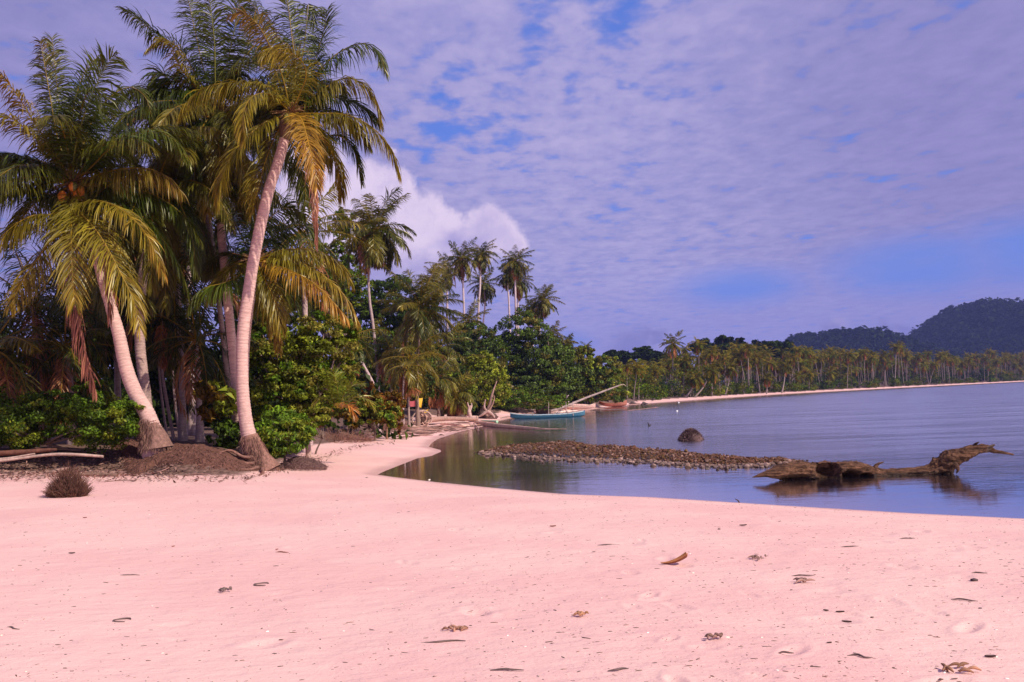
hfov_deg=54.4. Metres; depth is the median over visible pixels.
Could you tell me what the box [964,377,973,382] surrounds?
shrub
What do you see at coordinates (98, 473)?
debris
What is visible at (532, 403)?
shrub
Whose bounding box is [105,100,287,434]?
coconut palm
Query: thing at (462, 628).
seaweed
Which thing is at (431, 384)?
broadleaf tree
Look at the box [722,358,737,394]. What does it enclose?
coconut palm
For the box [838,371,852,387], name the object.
coconut palm
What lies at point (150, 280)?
coconut palm
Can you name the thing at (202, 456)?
root mound
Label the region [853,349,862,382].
coconut palm
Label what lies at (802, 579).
seaweed
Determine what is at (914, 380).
shrub
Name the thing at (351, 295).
broadleaf tree
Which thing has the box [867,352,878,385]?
coconut palm
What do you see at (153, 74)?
coconut palm
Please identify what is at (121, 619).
seaweed
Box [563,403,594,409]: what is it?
dugout canoe
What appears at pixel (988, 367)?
coconut palm
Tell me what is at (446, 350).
coconut palm
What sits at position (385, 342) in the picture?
coconut palm
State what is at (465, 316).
coconut palm
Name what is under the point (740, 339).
broadleaf tree
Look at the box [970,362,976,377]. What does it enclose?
coconut palm
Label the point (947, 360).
coconut palm
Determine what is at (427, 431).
debris
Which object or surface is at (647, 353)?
broadleaf tree
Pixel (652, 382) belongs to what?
shrub
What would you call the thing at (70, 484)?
dry bush
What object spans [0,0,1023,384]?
sky
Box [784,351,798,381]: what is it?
coconut palm
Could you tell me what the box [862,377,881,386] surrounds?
shrub
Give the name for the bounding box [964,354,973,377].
coconut palm
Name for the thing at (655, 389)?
shrub
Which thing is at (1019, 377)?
shrub
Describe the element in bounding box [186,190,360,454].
coconut palm
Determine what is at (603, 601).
shell litter
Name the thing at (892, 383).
shrub
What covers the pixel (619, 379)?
coconut palm
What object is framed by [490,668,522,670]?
twig
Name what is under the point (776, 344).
broadleaf tree
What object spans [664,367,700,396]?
shrub
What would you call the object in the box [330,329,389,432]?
coconut palm
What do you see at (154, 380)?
broadleaf tree
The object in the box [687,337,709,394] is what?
coconut palm
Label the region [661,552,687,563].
palm husk
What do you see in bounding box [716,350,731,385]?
coconut palm
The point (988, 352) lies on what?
coconut palm
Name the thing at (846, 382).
shrub
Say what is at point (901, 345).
coconut palm
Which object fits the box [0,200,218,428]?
coconut palm
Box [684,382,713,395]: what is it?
shrub
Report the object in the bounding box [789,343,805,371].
coconut palm
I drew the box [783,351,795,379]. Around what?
coconut palm
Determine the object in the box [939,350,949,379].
coconut palm
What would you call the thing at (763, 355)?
coconut palm
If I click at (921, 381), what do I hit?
shrub
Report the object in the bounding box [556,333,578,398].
coconut palm
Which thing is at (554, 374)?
broadleaf tree
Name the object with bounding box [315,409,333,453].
rusty bush
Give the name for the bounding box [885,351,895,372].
coconut palm
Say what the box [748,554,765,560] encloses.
seaweed
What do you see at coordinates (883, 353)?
coconut palm
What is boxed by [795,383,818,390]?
shrub
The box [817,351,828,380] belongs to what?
coconut palm
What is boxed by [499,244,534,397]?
coconut palm
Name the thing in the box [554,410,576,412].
driftwood log
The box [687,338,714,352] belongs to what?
broadleaf tree
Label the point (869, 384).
shrub
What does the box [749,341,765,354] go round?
coconut palm
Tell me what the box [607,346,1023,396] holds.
forest
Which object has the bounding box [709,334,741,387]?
broadleaf tree
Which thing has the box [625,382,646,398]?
shrub
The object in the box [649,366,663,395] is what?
coconut palm
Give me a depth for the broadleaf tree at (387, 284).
83.10 m
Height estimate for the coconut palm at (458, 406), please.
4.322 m
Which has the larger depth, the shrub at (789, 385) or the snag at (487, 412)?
the shrub at (789, 385)
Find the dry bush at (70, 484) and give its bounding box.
[41,459,94,497]
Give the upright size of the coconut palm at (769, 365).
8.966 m
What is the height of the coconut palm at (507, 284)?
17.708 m
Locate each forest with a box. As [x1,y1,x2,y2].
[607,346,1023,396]
[773,325,986,372]
[900,297,1023,373]
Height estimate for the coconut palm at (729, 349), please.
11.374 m
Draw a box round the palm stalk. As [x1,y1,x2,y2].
[143,465,173,474]
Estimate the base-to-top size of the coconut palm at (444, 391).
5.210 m
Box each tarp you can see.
[410,401,415,406]
[419,398,422,406]
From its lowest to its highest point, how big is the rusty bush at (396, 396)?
2.931 m
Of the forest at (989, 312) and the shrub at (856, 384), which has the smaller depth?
the shrub at (856, 384)
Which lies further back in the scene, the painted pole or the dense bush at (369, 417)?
the painted pole
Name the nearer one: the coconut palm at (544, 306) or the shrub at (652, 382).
the coconut palm at (544, 306)
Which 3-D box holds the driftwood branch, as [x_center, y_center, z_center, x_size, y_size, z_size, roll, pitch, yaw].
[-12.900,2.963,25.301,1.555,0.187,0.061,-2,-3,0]
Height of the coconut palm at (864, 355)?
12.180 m
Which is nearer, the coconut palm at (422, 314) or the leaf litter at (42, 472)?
the leaf litter at (42, 472)
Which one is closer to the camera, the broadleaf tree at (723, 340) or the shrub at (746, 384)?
the shrub at (746, 384)
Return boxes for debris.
[56,472,118,476]
[390,420,482,438]
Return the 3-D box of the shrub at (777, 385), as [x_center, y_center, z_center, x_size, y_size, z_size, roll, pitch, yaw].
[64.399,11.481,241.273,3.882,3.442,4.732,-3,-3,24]
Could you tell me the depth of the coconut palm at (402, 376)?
57.88 m
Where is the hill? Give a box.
[926,313,1023,350]
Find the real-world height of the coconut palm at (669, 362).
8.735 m
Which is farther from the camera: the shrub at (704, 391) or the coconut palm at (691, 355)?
the coconut palm at (691, 355)
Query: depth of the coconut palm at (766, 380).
221.37 m
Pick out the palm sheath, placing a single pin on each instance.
(55, 470)
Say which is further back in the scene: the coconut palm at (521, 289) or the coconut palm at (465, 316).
the coconut palm at (521, 289)
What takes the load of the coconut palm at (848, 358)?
on the ground
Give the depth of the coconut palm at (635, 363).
169.18 m
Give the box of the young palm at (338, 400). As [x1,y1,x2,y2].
[308,365,376,421]
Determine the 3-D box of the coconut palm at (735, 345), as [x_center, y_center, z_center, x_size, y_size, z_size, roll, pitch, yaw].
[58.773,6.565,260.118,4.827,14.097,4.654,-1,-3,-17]
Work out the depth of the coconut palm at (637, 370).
155.84 m
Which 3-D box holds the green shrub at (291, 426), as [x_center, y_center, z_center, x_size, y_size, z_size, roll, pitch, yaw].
[-6.342,2.763,27.760,1.903,1.975,1.825,-2,-3,0]
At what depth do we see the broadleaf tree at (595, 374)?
120.92 m
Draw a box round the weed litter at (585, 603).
[0,477,1023,681]
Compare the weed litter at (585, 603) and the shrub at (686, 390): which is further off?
the shrub at (686, 390)
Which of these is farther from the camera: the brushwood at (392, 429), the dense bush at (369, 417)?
the brushwood at (392, 429)
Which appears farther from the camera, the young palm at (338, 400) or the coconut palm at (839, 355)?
the coconut palm at (839, 355)
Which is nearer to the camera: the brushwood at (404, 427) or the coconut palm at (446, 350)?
the brushwood at (404, 427)
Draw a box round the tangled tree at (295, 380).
[249,309,363,456]
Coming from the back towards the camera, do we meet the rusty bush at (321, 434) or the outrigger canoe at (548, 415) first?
the outrigger canoe at (548, 415)
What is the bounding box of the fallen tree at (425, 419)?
[412,410,477,424]
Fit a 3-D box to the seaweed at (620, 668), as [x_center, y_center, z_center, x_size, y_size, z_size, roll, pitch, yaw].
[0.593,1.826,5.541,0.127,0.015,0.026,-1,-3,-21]
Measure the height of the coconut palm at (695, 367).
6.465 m
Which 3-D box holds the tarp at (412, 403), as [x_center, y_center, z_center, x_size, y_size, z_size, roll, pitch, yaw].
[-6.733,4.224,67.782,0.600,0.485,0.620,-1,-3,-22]
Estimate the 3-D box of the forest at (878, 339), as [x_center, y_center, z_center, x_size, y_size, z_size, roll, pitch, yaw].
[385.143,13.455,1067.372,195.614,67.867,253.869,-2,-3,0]
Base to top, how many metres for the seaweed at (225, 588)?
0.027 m
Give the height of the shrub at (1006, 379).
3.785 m
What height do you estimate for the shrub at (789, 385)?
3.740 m
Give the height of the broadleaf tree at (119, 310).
11.732 m
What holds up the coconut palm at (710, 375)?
on the ground
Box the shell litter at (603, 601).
[0,488,1023,681]
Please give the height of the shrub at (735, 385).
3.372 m
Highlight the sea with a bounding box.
[378,382,1023,518]
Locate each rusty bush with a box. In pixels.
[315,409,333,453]
[358,381,405,438]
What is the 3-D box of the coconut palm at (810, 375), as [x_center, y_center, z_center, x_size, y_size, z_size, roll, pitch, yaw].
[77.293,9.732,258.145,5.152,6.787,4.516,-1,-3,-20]
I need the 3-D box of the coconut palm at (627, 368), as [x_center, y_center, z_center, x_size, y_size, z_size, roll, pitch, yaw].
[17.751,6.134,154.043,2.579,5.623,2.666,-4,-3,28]
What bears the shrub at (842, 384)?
on the ground
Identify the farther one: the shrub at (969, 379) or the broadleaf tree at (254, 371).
the shrub at (969, 379)
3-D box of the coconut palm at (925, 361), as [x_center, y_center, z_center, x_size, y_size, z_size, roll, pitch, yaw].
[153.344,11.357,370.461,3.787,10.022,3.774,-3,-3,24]
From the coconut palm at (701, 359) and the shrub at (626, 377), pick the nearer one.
the shrub at (626, 377)
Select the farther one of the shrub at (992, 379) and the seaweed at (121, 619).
the shrub at (992, 379)
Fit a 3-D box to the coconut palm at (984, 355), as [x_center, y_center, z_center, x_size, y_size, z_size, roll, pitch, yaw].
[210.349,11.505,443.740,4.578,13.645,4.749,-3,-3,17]
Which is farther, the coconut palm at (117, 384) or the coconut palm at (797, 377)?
the coconut palm at (797, 377)
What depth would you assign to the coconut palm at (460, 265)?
112.32 m
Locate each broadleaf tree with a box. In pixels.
[0,233,128,429]
[0,307,110,404]
[44,238,217,362]
[95,314,256,419]
[208,281,317,422]
[294,206,376,411]
[345,274,440,368]
[355,339,441,403]
[424,346,480,413]
[441,320,506,389]
[460,350,511,412]
[489,306,582,405]
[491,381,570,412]
[569,345,631,403]
[603,349,638,367]
[632,346,664,366]
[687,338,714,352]
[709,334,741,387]
[735,337,761,378]
[759,340,792,387]
[782,340,801,383]
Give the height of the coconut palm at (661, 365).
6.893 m
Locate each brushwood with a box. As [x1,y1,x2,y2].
[318,425,379,443]
[361,423,404,430]
[384,419,411,429]
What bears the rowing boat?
on the sea
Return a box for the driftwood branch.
[0,453,34,458]
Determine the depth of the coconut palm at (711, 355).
196.78 m
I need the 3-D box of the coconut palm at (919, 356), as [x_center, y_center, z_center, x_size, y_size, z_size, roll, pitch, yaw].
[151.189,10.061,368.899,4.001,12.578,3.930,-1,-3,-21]
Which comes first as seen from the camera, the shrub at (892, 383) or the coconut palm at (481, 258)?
the coconut palm at (481, 258)
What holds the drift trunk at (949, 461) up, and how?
in the sea
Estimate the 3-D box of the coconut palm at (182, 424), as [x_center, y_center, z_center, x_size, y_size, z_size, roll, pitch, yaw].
[-10.937,-1.120,32.317,6.455,8.882,6.213,-2,-3,0]
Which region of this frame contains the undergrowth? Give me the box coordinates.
[17,352,511,439]
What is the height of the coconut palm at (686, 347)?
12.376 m
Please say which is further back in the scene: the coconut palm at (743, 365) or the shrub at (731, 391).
the coconut palm at (743, 365)
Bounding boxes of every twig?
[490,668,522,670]
[847,653,872,657]
[951,598,975,600]
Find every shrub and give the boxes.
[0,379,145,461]
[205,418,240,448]
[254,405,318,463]
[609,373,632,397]
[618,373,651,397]
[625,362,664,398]
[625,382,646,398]
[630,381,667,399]
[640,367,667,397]
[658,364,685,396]
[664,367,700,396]
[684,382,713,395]
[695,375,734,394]
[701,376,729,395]
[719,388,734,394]
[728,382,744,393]
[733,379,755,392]
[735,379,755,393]
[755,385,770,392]
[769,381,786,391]
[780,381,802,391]
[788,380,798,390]
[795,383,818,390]
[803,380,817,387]
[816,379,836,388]
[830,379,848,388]
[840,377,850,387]
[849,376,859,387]
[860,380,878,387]
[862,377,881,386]
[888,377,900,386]
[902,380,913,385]
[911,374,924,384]
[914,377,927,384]
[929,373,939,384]
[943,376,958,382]
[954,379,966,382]
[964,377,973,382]
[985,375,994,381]
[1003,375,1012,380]
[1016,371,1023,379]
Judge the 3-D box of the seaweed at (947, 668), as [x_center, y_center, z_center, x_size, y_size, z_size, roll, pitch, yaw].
[2.436,1.781,5.421,0.213,0.040,0.153,-2,-3,0]
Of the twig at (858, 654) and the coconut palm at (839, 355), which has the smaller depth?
the twig at (858, 654)
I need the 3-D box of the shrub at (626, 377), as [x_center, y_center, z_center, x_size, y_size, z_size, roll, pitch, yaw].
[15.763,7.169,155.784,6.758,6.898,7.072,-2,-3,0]
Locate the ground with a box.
[0,380,1023,681]
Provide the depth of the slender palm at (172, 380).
34.28 m
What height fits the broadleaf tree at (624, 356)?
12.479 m
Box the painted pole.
[482,420,497,422]
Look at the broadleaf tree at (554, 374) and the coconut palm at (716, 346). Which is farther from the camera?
the coconut palm at (716, 346)
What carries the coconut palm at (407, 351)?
on the ground
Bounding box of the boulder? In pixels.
[677,427,704,440]
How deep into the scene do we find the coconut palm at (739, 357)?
223.25 m
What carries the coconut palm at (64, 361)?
on the ground
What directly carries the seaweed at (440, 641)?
on the ground
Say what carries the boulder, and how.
in the sea
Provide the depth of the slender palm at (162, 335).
31.90 m
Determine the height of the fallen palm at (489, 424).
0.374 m
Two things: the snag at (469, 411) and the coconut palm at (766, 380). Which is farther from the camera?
the coconut palm at (766, 380)
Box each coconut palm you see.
[0,33,205,458]
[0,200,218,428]
[0,280,151,444]
[0,281,77,448]
[36,126,253,406]
[74,193,269,440]
[87,59,280,420]
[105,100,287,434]
[108,0,328,449]
[118,278,258,441]
[176,0,401,474]
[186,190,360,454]
[231,181,377,445]
[326,186,416,391]
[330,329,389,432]
[360,322,422,395]
[371,333,446,425]
[374,261,463,425]
[383,351,434,424]
[407,322,472,415]
[413,260,458,305]
[424,251,459,330]
[425,351,461,415]
[439,237,482,313]
[440,370,479,416]
[448,299,490,334]
[464,267,501,336]
[466,239,500,370]
[495,263,521,332]
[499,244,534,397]
[501,264,536,335]
[518,299,547,361]
[522,284,564,365]
[541,320,568,344]
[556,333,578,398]
[581,341,591,357]
[602,360,630,401]
[620,362,634,397]
[629,361,646,399]
[630,360,648,397]
[632,368,648,399]
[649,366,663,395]
[652,364,667,379]
[659,330,686,391]
[663,358,675,379]
[673,352,695,396]
[677,343,691,379]
[680,349,697,393]
[683,367,705,396]
[685,364,703,396]
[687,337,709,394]
[693,350,707,383]
[694,360,721,396]
[700,347,717,395]
[702,375,722,394]
[707,344,722,389]
[713,358,725,388]
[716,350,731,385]
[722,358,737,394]
[723,346,737,379]
[728,340,745,378]
[730,344,745,391]
[730,355,740,381]
[737,356,748,392]
[739,343,756,390]
[739,357,754,373]
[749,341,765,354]
[749,351,762,392]
[756,351,769,388]
[758,370,776,393]
[760,356,776,371]
[761,347,774,387]
[770,361,779,380]
[774,357,794,392]
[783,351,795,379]
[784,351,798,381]
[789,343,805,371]
[789,369,807,390]
[801,366,819,388]
[803,346,813,357]
[810,352,820,387]
[815,347,828,377]
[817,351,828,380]
[817,357,827,379]
[821,365,839,388]
[823,347,836,383]
[831,358,839,387]
[835,349,845,378]
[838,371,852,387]
[840,349,855,388]
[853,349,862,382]
[859,348,869,386]
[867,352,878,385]
[879,353,888,385]
[880,349,889,385]
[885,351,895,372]
[888,340,903,380]
[892,340,905,385]
[897,345,905,382]
[902,350,911,380]
[911,356,922,382]
[913,351,924,376]
[920,359,928,383]
[929,360,940,384]
[933,350,944,382]
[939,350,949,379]
[943,357,950,383]
[947,355,955,382]
[959,360,967,377]
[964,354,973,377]
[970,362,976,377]
[971,352,980,380]
[978,351,987,381]
[984,348,994,361]
[984,366,996,374]
[985,364,993,380]
[991,350,999,358]
[993,357,1000,378]
[1000,352,1008,371]
[1013,353,1019,373]
[1018,367,1023,374]
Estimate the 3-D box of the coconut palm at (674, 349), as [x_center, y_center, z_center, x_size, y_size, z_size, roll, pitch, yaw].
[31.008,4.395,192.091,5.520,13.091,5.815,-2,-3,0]
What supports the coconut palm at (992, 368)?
on the ground
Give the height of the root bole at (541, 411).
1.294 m
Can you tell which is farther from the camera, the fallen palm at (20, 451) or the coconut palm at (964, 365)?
the coconut palm at (964, 365)
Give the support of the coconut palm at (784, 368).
on the ground
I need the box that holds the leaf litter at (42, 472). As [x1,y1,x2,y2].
[0,439,394,483]
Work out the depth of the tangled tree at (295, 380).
32.17 m
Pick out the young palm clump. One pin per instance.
(220, 399)
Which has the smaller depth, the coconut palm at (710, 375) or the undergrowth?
the undergrowth
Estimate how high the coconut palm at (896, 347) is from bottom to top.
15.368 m
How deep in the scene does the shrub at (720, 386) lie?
205.56 m
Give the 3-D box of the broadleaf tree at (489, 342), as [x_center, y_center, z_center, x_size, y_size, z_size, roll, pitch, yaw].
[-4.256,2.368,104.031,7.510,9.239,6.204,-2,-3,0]
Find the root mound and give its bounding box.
[109,437,259,476]
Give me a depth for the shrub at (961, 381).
381.52 m
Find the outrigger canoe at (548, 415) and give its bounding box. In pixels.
[510,402,584,418]
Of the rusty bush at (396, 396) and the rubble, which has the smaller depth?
the rubble
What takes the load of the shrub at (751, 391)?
on the ground
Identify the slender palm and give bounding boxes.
[94,294,212,433]
[101,285,205,440]
[145,298,213,432]
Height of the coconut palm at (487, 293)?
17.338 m
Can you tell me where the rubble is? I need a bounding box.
[474,440,808,469]
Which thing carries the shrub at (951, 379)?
on the ground
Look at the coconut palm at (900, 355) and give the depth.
349.74 m
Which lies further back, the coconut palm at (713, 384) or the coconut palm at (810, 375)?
the coconut palm at (810, 375)
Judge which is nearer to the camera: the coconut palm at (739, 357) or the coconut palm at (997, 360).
the coconut palm at (739, 357)
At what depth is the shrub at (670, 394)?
184.78 m
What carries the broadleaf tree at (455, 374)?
on the ground
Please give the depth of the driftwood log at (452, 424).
64.52 m
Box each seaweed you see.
[112,617,130,621]
[219,586,231,591]
[253,582,268,585]
[421,640,465,642]
[442,625,467,631]
[573,611,588,615]
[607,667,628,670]
[704,632,722,638]
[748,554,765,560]
[793,577,814,583]
[941,662,981,672]
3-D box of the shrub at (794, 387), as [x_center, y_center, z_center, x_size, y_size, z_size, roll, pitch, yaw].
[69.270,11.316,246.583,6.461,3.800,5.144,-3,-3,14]
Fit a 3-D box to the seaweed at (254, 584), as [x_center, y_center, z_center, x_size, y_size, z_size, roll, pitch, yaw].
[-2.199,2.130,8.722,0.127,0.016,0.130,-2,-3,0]
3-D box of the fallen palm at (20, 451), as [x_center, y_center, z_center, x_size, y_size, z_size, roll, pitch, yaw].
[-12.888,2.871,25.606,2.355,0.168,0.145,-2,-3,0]
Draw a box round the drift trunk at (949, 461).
[752,442,1013,480]
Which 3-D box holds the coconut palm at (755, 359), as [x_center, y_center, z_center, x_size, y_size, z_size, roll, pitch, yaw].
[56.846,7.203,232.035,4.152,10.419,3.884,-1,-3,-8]
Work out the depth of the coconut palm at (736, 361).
225.99 m
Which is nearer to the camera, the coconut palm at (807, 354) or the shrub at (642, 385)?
the shrub at (642, 385)
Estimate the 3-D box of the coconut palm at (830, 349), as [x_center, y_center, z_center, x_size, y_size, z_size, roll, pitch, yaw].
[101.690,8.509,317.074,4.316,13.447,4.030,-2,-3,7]
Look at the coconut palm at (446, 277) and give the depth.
104.42 m
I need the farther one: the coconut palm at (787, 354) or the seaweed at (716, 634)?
the coconut palm at (787, 354)
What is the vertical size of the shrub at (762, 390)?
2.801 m
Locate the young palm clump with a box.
[192,379,237,423]
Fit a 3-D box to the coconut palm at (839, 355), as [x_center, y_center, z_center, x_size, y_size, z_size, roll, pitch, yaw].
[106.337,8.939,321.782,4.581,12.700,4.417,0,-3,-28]
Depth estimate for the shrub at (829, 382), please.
273.98 m
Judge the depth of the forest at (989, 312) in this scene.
1236.62 m
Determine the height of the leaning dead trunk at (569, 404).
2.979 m
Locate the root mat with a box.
[278,452,331,470]
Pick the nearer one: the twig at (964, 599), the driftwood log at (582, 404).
the twig at (964, 599)
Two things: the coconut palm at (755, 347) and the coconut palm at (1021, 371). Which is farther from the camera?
the coconut palm at (1021, 371)
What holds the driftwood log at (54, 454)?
on the ground
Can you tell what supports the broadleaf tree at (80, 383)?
on the ground
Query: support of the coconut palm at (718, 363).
on the ground
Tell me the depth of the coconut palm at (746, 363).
223.98 m
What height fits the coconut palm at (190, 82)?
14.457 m
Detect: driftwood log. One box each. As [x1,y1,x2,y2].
[0,453,103,461]
[440,422,469,426]
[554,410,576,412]
[570,404,597,405]
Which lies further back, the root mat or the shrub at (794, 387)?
the shrub at (794, 387)
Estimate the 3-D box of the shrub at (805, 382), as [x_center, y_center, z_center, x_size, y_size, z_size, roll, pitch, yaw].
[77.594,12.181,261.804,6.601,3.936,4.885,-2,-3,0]
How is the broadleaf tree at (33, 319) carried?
on the ground
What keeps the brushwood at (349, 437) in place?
on the ground
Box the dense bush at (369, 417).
[334,392,402,440]
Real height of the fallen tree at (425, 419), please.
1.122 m
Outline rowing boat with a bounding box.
[599,400,626,406]
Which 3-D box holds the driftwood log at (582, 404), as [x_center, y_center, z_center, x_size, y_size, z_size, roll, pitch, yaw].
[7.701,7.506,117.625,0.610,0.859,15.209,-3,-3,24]
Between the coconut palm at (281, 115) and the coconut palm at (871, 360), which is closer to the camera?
the coconut palm at (281, 115)
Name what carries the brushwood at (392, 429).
on the ground
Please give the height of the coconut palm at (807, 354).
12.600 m
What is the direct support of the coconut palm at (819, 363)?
on the ground
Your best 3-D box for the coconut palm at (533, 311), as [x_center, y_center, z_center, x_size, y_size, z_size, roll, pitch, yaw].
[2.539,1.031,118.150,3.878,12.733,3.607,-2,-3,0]
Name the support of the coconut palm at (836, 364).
on the ground
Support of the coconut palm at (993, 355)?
on the ground
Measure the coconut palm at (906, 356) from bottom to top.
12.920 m
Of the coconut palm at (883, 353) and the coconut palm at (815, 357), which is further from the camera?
the coconut palm at (883, 353)
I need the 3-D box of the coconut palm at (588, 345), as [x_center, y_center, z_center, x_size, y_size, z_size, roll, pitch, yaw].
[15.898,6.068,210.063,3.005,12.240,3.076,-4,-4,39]
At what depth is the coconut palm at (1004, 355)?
467.70 m
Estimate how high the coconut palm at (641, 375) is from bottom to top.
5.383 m
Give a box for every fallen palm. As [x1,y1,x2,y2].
[0,448,56,455]
[474,421,557,429]
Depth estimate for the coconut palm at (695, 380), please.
184.55 m
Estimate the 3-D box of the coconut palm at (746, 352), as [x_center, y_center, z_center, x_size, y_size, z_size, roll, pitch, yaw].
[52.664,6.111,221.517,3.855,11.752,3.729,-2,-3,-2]
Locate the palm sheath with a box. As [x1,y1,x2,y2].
[47,467,68,474]
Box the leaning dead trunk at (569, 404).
[551,384,625,411]
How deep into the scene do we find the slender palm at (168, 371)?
33.13 m
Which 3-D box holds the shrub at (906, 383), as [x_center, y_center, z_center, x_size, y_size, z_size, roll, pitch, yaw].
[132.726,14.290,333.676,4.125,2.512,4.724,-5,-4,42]
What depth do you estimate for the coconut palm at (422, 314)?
61.71 m
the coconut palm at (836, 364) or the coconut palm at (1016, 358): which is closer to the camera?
the coconut palm at (836, 364)
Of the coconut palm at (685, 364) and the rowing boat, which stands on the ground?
the coconut palm at (685, 364)
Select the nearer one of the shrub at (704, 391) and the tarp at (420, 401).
the tarp at (420, 401)
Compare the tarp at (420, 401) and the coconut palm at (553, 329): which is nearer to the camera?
the tarp at (420, 401)
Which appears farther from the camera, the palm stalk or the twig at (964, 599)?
the palm stalk
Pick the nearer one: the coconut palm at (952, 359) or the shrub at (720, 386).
the shrub at (720, 386)
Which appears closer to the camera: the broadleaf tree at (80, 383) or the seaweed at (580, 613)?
the seaweed at (580, 613)
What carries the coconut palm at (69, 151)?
on the ground
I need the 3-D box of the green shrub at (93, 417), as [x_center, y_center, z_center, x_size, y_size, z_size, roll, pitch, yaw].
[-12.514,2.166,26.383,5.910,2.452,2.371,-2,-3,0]
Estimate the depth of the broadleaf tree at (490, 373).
87.29 m
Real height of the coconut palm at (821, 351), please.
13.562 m
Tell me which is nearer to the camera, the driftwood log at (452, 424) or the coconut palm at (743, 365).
the driftwood log at (452, 424)
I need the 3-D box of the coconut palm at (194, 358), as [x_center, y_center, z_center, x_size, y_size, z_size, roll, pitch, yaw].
[-9.818,0.279,31.195,4.231,5.927,4.099,-4,-3,28]
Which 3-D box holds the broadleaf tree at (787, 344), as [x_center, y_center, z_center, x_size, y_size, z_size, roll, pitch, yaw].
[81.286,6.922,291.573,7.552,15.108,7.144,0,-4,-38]
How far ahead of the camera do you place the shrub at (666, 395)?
178.04 m
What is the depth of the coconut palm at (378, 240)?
65.90 m
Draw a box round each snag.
[467,402,471,416]
[479,381,496,417]
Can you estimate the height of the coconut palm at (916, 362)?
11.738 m
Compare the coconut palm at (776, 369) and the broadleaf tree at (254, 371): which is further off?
the coconut palm at (776, 369)
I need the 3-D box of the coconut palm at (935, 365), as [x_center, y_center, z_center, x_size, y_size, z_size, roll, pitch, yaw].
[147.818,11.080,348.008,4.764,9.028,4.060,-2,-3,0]
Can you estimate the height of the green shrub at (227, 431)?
1.047 m
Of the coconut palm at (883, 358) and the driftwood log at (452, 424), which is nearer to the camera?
the driftwood log at (452, 424)
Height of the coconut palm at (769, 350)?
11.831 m
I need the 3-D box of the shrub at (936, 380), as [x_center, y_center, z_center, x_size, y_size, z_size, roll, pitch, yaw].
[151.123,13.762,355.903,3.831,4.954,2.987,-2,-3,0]
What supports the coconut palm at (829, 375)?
on the ground
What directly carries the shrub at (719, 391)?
on the ground
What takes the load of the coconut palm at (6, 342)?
on the ground
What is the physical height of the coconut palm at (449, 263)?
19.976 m
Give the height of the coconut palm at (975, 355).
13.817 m
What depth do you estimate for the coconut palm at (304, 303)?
38.57 m
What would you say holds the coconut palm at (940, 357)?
on the ground

